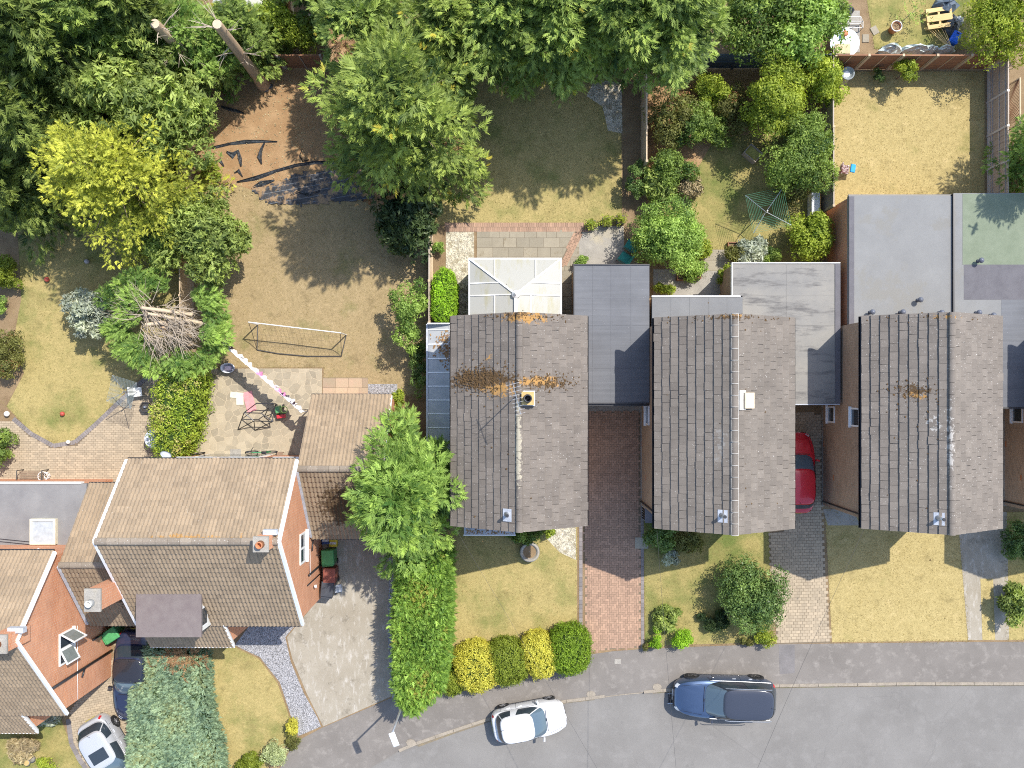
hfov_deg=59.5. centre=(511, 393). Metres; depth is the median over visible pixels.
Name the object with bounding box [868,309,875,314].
roof vent
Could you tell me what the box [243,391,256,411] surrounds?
mat
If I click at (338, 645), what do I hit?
concrete driveway
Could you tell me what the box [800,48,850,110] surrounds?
garden shrub
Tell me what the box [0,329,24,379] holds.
garden shrub
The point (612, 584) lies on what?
brick driveway
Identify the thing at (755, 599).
glossy bush
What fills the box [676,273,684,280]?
wooden planter
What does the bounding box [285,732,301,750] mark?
garden plant
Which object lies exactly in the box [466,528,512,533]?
dead leaves
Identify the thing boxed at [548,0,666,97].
conifer tree
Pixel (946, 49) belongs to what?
plastic sheeting
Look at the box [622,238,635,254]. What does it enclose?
garden chair
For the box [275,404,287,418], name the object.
ride on toy
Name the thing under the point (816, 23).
evergreen shrub
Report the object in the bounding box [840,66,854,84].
water butt
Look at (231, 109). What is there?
plastic strip
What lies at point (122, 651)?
rear window
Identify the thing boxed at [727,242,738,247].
wooden planter
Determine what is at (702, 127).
garden shrub
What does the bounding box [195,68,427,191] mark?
soil bed
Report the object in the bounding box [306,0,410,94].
conifer tree
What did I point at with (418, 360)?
garden plant
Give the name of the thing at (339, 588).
storage carton
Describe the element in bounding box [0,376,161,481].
block patio
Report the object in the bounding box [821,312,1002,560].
detached house
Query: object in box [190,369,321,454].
crazy paving patio
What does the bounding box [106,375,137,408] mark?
rotary airer
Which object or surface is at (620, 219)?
shrub
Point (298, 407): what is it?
garment
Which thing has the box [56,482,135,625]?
pitched garage
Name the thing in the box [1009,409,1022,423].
window
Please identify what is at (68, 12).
conifer tree
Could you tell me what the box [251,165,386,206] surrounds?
weed membrane
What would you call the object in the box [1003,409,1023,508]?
detached house
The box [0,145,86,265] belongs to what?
conifer tree
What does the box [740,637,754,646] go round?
garden plant
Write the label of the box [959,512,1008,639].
concrete driveway
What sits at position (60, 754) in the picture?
lawn
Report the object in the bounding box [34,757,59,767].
garden plant
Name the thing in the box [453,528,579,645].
grass
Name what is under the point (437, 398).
lean to
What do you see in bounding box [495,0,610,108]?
conifer tree
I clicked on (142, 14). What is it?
conifer tree
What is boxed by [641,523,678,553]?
garden shrub
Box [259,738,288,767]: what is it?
garden shrub
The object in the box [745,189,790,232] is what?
rotary airer
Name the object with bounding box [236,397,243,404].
mat
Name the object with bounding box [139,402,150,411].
hexagonal pot
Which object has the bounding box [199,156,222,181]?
garden plant
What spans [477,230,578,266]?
slab patio
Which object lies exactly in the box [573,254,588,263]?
garden plant
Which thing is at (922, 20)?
sapling
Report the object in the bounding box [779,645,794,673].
pavement patch
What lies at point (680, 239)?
round tree
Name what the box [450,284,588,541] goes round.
detached house
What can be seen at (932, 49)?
plastic sheeting
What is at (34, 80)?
conifer tree
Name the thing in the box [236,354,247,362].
garment
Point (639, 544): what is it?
paving slab
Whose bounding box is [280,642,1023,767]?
pavement
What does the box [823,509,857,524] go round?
concrete path
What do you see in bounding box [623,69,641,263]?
soil bed
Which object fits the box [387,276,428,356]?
apple tree
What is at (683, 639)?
garden plant
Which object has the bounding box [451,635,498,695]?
clipped shrub
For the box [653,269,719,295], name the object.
concrete path
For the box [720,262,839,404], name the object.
flat roof garage
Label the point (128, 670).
dark saloon
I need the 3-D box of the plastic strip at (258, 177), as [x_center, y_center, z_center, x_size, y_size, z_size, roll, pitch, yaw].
[-9.842,-10.600,41.937,6.220,0.109,0.458,-10,90,0]
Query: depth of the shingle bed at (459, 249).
42.00 m
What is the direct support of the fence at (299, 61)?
on the soil bed at (253, 121)
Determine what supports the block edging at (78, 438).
on the garden plots
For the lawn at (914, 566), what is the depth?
42.00 m
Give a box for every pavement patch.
[611,651,626,670]
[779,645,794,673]
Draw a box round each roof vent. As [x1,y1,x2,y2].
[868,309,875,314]
[898,309,905,313]
[915,297,923,302]
[976,257,983,262]
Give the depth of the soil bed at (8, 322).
41.99 m
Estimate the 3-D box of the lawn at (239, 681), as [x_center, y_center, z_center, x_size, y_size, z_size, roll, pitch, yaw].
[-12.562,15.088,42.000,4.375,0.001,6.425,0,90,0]
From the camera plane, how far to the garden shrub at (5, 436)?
41.11 m
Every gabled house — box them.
[0,545,112,733]
[84,454,321,647]
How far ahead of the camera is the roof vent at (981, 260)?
38.75 m
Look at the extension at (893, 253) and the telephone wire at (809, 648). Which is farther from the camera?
the extension at (893, 253)
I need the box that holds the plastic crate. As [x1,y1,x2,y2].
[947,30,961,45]
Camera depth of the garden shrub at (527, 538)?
41.07 m
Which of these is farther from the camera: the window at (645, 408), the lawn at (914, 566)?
the lawn at (914, 566)
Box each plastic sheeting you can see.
[878,43,901,53]
[901,43,928,53]
[924,44,938,53]
[935,44,954,53]
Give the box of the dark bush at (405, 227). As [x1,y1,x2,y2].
[369,183,443,265]
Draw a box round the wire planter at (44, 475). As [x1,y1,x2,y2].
[38,472,50,479]
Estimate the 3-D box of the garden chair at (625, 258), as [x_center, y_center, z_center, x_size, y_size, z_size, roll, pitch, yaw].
[5.247,-6.261,41.495,0.603,0.994,0.516,36,90,0]
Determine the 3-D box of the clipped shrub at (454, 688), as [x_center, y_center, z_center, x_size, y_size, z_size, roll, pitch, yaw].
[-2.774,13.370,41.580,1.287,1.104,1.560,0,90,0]
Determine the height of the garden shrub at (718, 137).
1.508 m
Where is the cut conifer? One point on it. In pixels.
(132, 291)
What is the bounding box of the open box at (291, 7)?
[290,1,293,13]
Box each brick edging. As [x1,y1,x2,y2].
[445,223,591,231]
[562,231,582,266]
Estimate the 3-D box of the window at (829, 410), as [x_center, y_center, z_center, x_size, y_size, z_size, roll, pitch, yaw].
[14.491,0.950,40.780,0.150,0.910,0.850,0,90,0]
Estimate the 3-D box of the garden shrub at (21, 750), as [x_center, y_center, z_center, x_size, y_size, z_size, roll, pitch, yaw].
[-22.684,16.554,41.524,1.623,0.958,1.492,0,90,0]
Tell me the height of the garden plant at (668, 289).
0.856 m
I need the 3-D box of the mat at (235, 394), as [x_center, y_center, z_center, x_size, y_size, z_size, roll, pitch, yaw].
[-12.891,0.075,41.958,0.620,0.025,0.280,6,90,0]
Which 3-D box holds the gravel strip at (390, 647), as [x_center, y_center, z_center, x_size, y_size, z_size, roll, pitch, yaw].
[-5.412,10.900,41.995,0.825,0.001,6.700,0,90,0]
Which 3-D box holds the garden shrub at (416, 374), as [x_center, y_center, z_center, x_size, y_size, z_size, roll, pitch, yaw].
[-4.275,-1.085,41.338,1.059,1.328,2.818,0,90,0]
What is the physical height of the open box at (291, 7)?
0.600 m
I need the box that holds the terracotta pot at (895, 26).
[888,20,901,33]
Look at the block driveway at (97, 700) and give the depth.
41.99 m
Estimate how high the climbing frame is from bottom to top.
0.763 m
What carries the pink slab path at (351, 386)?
on the lawn at (355, 357)
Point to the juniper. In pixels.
(175, 723)
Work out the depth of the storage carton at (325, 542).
41.71 m
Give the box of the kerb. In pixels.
[398,682,1023,751]
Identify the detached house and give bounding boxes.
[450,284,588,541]
[640,294,794,535]
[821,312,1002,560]
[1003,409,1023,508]
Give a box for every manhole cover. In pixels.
[230,449,240,453]
[614,659,620,663]
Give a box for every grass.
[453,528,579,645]
[650,106,820,279]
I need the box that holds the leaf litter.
[208,74,356,200]
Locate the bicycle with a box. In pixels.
[245,448,277,453]
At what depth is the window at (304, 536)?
38.38 m
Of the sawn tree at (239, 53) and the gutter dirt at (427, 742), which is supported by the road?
the gutter dirt at (427, 742)
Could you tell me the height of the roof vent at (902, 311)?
0.410 m
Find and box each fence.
[178,123,194,337]
[219,54,327,69]
[428,174,432,322]
[640,68,647,169]
[683,53,832,69]
[820,46,834,212]
[834,54,1006,70]
[986,56,1009,192]
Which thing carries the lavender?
on the lawn at (726, 191)
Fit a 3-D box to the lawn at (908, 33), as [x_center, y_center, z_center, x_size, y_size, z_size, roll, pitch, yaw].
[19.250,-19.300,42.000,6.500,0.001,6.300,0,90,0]
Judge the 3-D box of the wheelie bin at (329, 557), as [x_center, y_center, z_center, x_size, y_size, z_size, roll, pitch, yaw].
[-8.443,7.534,41.481,0.600,1.012,0.759,-3,90,0]
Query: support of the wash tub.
on the crazy paving patio at (224, 435)
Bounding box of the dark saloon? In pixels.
[108,627,149,719]
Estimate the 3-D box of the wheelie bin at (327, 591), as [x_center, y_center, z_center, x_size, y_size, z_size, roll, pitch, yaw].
[-8.470,8.998,41.481,0.600,1.012,0.759,6,90,0]
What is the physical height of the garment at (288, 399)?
0.722 m
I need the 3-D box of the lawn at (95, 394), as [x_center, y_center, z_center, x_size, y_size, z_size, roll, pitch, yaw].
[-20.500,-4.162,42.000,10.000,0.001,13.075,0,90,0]
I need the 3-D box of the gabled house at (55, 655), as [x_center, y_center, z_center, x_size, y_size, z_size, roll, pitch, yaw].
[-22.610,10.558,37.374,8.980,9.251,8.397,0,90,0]
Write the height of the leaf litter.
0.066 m
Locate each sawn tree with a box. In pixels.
[150,6,219,87]
[189,0,270,91]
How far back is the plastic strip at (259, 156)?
41.95 m
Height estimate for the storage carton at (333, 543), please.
0.300 m
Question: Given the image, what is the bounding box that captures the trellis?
[1009,77,1020,129]
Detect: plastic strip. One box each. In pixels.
[212,140,276,148]
[221,105,243,113]
[226,150,241,165]
[237,161,334,182]
[253,179,274,187]
[257,141,264,163]
[290,190,319,196]
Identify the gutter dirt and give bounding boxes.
[415,699,593,746]
[653,685,1023,693]
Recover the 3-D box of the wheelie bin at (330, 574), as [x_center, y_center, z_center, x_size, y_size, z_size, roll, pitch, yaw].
[-8.371,8.364,41.481,0.600,1.012,0.758,0,90,0]
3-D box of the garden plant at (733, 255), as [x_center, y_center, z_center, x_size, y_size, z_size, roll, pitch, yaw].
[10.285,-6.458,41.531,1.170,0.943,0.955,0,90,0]
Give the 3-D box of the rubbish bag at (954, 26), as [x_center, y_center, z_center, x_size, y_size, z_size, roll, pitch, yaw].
[20.543,-17.226,41.735,0.733,0.510,1.054,23,90,0]
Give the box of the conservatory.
[469,258,561,314]
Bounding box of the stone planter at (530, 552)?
[520,542,539,561]
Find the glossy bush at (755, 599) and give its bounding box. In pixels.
[712,549,792,637]
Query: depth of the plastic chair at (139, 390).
41.56 m
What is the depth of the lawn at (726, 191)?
42.00 m
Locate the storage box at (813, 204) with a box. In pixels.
[807,192,819,215]
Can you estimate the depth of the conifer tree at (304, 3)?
39.87 m
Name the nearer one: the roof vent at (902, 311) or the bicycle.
the roof vent at (902, 311)
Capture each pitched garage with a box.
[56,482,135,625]
[296,394,395,539]
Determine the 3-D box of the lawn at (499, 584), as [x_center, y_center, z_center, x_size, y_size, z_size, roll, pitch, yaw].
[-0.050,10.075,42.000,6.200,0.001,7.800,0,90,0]
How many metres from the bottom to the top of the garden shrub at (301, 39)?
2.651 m
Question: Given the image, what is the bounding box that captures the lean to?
[426,323,449,454]
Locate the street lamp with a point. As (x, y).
(393, 738)
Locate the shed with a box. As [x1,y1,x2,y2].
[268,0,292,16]
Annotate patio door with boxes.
[195,454,272,456]
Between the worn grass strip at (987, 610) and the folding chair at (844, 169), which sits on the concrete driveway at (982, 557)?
the worn grass strip at (987, 610)
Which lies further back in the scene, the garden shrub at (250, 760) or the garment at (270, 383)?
the garden shrub at (250, 760)
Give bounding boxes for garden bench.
[16,469,48,479]
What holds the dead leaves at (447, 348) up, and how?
on the lean to
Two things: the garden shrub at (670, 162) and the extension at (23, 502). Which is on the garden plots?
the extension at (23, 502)
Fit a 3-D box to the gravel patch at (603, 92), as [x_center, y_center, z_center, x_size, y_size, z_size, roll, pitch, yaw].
[4.338,-13.450,41.997,1.675,0.001,2.500,0,90,0]
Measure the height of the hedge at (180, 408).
2.974 m
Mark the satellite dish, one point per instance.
(165, 454)
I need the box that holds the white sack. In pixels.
[958,16,962,25]
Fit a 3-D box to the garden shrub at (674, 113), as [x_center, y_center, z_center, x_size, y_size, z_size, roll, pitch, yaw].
[7.119,-12.542,40.787,2.764,2.429,3.126,31,90,0]
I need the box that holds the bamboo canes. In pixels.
[929,28,950,44]
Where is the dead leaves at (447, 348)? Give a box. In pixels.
[430,330,449,370]
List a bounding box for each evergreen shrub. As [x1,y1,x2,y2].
[707,0,808,67]
[760,0,850,73]
[809,0,851,41]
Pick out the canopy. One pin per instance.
(256, 1)
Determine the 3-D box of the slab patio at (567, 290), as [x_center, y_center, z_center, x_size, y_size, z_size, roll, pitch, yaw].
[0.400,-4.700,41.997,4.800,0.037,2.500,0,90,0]
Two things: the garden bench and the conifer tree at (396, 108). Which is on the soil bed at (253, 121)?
the conifer tree at (396, 108)
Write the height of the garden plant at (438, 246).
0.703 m
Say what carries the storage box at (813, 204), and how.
on the lawn at (726, 191)
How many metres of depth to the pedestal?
41.55 m
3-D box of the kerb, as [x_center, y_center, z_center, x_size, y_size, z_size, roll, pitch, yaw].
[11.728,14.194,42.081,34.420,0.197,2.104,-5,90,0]
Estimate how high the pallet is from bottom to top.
0.305 m
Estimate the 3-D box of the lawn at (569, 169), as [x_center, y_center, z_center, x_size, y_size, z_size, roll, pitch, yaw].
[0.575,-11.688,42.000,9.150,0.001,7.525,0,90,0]
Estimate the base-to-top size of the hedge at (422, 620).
3.445 m
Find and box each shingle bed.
[446,230,473,314]
[547,527,575,559]
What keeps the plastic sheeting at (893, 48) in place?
on the garden plots
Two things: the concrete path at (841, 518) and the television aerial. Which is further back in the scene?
the concrete path at (841, 518)
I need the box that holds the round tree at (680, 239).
[627,193,709,276]
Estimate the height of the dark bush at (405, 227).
3.182 m
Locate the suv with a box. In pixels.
[672,673,775,723]
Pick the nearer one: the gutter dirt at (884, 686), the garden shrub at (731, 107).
the garden shrub at (731, 107)
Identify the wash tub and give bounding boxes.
[220,363,234,372]
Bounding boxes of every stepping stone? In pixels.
[862,34,868,42]
[869,25,879,35]
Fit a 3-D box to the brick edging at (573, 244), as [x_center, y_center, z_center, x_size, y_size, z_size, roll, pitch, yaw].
[2.748,-6.807,41.979,0.413,0.022,1.891,27,90,0]
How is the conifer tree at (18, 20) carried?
on the garden plots
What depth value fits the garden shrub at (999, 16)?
39.52 m
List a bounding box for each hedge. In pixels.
[145,367,215,456]
[385,540,459,719]
[428,266,460,322]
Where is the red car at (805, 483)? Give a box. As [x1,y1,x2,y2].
[795,432,819,513]
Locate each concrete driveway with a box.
[287,540,390,725]
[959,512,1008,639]
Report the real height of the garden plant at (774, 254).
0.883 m
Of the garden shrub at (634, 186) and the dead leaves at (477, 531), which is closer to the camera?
the dead leaves at (477, 531)
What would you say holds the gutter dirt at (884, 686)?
on the road
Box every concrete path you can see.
[572,226,638,271]
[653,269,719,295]
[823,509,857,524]
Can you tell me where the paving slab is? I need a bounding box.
[635,537,647,548]
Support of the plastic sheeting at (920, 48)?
on the garden plots
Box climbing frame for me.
[237,403,276,429]
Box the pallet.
[923,7,952,30]
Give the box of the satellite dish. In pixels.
[160,451,170,456]
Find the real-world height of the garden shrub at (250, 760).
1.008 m
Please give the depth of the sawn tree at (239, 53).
37.78 m
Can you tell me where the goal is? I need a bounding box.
[248,321,346,356]
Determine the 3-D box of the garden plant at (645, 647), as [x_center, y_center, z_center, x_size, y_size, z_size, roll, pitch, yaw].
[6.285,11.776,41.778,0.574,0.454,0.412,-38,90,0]
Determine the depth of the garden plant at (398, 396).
41.38 m
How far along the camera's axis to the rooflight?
39.12 m
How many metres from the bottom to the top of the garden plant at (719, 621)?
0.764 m
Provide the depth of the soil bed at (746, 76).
41.99 m
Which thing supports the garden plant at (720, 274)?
on the concrete path at (704, 286)
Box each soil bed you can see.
[0,230,23,410]
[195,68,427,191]
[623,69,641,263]
[645,68,819,202]
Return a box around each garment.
[229,349,243,357]
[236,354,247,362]
[248,363,258,372]
[256,369,264,376]
[264,380,278,387]
[284,396,297,404]
[293,404,306,412]
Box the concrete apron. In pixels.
[589,406,640,412]
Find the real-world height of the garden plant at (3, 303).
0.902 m
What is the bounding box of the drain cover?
[668,693,671,703]
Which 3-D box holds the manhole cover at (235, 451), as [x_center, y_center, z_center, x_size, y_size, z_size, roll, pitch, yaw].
[-12.950,2.725,41.976,0.500,0.020,0.240,0,90,0]
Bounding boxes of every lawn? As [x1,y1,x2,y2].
[0,720,81,767]
[6,167,180,443]
[193,182,426,395]
[206,647,290,767]
[433,69,621,224]
[447,526,576,688]
[644,521,770,644]
[655,118,819,261]
[825,71,984,212]
[825,517,967,641]
[867,0,991,48]
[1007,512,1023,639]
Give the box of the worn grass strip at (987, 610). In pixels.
[980,579,994,639]
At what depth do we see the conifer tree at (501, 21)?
34.63 m
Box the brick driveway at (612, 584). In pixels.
[583,411,640,652]
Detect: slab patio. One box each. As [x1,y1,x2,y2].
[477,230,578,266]
[562,267,571,314]
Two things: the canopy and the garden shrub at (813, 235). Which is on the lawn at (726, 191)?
the garden shrub at (813, 235)
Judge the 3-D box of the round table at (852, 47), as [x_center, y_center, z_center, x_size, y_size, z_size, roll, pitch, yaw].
[15.377,-16.215,41.583,1.360,0.817,1.360,0,90,0]
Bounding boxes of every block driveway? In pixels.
[69,626,135,767]
[768,412,831,643]
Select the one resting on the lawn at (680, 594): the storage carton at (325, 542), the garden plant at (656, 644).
the garden plant at (656, 644)
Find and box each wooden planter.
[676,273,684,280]
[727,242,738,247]
[741,143,762,163]
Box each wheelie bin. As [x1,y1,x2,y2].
[102,626,124,644]
[320,581,336,598]
[321,548,338,566]
[323,565,339,584]
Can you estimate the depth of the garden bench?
41.56 m
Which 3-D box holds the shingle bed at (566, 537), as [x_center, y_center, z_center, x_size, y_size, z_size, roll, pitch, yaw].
[2.312,6.987,41.996,1.375,0.001,1.625,0,90,0]
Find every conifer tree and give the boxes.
[0,0,154,123]
[0,33,149,160]
[0,66,165,235]
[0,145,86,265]
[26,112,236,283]
[33,0,215,105]
[87,0,241,106]
[147,0,264,104]
[206,0,296,82]
[271,0,318,35]
[298,16,493,209]
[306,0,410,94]
[340,402,469,579]
[394,0,498,115]
[432,0,569,101]
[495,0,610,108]
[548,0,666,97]
[609,0,732,96]
[980,114,1023,192]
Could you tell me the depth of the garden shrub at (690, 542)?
41.22 m
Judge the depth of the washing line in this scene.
40.06 m
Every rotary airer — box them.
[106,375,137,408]
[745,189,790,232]
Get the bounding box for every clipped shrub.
[444,667,465,697]
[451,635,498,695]
[485,633,530,687]
[521,626,558,680]
[549,619,594,677]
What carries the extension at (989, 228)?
on the garden plots
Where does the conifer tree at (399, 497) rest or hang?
on the garden plots
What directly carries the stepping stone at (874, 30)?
on the lawn at (908, 33)
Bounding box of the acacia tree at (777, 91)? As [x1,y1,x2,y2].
[738,44,808,145]
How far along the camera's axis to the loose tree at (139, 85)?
36.07 m
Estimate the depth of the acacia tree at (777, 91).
38.98 m
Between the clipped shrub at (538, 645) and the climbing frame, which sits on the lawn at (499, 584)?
the clipped shrub at (538, 645)
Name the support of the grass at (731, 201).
on the lawn at (726, 191)
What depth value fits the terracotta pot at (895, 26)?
41.53 m
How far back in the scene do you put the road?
42.11 m
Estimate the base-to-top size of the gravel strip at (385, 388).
0.001 m
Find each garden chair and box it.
[616,250,634,263]
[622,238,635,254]
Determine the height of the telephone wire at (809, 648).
2.308 m
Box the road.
[370,686,1023,767]
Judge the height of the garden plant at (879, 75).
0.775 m
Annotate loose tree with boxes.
[31,22,222,171]
[150,176,252,290]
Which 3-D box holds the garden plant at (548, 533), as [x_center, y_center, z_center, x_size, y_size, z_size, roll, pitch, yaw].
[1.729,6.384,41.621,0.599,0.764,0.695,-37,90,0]
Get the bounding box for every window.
[59,626,75,666]
[115,646,144,659]
[300,529,308,564]
[463,527,515,535]
[643,406,648,425]
[825,405,834,423]
[848,406,857,426]
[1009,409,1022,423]
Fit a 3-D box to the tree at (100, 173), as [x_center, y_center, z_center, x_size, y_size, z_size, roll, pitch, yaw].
[-16.296,-8.430,37.496,7.360,9.116,7.403,0,90,0]
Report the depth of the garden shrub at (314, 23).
40.45 m
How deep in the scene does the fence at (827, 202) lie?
40.78 m
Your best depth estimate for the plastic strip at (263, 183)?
41.95 m
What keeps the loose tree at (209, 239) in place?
on the lawn at (355, 357)
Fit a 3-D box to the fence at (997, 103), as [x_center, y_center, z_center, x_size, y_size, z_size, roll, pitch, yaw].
[22.295,-12.050,41.120,0.110,1.760,6.300,0,90,0]
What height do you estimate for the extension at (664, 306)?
2.790 m
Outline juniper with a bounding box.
[123,642,230,767]
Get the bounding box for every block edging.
[12,376,147,447]
[66,719,87,767]
[579,526,582,631]
[640,412,643,648]
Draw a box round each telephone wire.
[456,530,596,767]
[657,537,675,762]
[759,530,863,763]
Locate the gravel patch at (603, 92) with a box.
[587,80,621,132]
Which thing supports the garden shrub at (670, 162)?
on the soil bed at (746, 76)
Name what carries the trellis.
on the garden plots
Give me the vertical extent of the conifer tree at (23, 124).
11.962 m
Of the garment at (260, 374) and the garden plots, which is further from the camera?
the garden plots
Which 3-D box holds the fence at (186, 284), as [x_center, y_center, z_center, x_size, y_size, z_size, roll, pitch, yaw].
[-14.955,-8.050,41.094,0.110,1.812,10.900,-1,90,0]
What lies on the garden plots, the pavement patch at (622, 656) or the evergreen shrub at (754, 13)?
the evergreen shrub at (754, 13)
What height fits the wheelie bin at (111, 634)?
1.012 m
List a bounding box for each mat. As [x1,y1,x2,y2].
[230,392,242,397]
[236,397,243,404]
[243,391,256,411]
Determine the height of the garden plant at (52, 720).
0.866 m
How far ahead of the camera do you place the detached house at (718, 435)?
35.82 m
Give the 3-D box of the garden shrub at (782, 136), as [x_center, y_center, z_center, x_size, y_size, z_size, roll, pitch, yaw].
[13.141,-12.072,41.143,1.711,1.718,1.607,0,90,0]
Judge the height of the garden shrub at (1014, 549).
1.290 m
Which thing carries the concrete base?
on the garden plots
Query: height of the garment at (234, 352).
0.383 m
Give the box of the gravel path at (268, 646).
[235,627,320,735]
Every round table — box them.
[144,430,155,447]
[830,28,858,53]
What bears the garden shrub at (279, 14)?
on the garden plots
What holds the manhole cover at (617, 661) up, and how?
on the pavement patch at (622, 656)
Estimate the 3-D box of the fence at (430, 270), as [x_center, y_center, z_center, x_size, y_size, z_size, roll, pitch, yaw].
[-3.735,-8.975,41.170,0.110,1.660,11.650,0,90,0]
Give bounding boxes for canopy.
[213,0,265,9]
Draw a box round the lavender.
[736,234,767,261]
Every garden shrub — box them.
[0,208,15,233]
[0,254,24,289]
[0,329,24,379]
[0,427,18,467]
[5,736,40,764]
[59,287,117,339]
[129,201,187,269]
[234,751,265,767]
[256,0,298,59]
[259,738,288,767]
[280,14,317,58]
[285,716,298,735]
[309,6,323,46]
[408,340,425,400]
[505,530,543,546]
[625,158,646,199]
[638,88,705,150]
[640,163,677,206]
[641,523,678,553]
[643,147,701,194]
[672,531,705,553]
[674,96,719,148]
[675,174,705,198]
[691,71,736,114]
[704,112,732,150]
[712,80,755,136]
[773,176,809,208]
[779,111,814,141]
[785,207,835,261]
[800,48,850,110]
[890,58,918,82]
[958,0,1023,70]
[996,580,1023,628]
[999,517,1023,560]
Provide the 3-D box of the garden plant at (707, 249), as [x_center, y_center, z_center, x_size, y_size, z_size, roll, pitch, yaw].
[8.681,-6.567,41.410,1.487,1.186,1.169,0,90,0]
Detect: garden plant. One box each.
[0,295,8,314]
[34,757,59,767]
[37,716,61,726]
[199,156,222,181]
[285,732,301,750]
[391,387,405,406]
[408,342,425,361]
[432,240,444,253]
[541,529,555,539]
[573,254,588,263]
[642,642,650,651]
[648,627,663,649]
[651,603,682,632]
[652,281,676,295]
[661,546,680,566]
[669,627,693,650]
[672,260,708,283]
[694,239,712,258]
[696,608,730,632]
[715,262,730,284]
[723,244,745,261]
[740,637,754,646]
[753,625,777,648]
[764,245,782,261]
[872,66,884,82]
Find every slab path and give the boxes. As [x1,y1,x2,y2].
[323,378,367,393]
[704,250,731,270]
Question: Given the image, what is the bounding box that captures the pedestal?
[23,756,35,765]
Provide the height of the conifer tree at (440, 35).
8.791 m
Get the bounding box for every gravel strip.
[368,384,396,393]
[388,556,394,697]
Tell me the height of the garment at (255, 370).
0.376 m
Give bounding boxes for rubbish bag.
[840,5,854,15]
[932,0,959,13]
[943,14,959,36]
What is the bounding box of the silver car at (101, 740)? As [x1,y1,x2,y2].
[76,712,131,767]
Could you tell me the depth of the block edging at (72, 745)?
41.98 m
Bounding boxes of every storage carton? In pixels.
[321,540,329,544]
[329,540,337,546]
[335,583,342,592]
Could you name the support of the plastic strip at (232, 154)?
on the soil bed at (253, 121)
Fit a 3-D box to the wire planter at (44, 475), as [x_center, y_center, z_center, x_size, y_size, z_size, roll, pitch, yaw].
[-21.738,3.839,41.734,0.463,0.496,0.463,0,90,0]
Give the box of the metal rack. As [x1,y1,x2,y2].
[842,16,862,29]
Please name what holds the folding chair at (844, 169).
on the lawn at (914, 117)
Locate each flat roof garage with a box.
[572,264,649,405]
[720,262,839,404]
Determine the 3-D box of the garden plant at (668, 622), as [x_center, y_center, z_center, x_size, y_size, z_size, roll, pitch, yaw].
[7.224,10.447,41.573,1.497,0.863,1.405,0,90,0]
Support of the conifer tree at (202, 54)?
on the soil bed at (253, 121)
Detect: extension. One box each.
[0,479,112,544]
[649,296,742,326]
[827,194,954,325]
[953,193,1023,408]
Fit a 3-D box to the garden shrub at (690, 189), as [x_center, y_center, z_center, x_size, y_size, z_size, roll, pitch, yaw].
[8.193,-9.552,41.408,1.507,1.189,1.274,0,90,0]
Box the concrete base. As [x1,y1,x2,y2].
[837,11,859,51]
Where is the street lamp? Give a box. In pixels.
[389,709,401,746]
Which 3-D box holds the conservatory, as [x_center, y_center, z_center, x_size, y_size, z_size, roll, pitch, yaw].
[0.142,-4.550,40.325,4.125,3.350,2.900,0,90,0]
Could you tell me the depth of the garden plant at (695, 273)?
41.28 m
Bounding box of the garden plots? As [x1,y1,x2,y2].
[0,0,1023,767]
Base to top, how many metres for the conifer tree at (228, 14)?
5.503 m
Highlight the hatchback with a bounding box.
[491,695,566,743]
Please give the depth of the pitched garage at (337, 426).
38.19 m
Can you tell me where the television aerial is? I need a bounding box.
[507,382,524,414]
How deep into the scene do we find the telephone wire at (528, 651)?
36.34 m
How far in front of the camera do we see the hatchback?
41.03 m
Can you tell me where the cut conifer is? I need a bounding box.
[92,264,237,382]
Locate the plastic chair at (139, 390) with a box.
[127,387,144,396]
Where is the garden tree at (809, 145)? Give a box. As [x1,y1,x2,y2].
[759,107,840,199]
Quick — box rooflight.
[30,518,57,544]
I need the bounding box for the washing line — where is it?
[225,339,307,410]
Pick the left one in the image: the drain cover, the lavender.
the drain cover
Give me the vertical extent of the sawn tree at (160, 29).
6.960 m
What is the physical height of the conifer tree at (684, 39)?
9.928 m
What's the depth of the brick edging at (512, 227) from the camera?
41.98 m
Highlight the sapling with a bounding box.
[896,0,933,25]
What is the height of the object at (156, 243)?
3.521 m
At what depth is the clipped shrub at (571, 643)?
40.78 m
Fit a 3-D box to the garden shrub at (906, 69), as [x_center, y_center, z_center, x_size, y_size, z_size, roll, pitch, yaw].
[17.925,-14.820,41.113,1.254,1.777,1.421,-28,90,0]
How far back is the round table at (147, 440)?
41.28 m
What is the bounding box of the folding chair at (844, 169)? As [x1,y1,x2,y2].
[837,162,855,174]

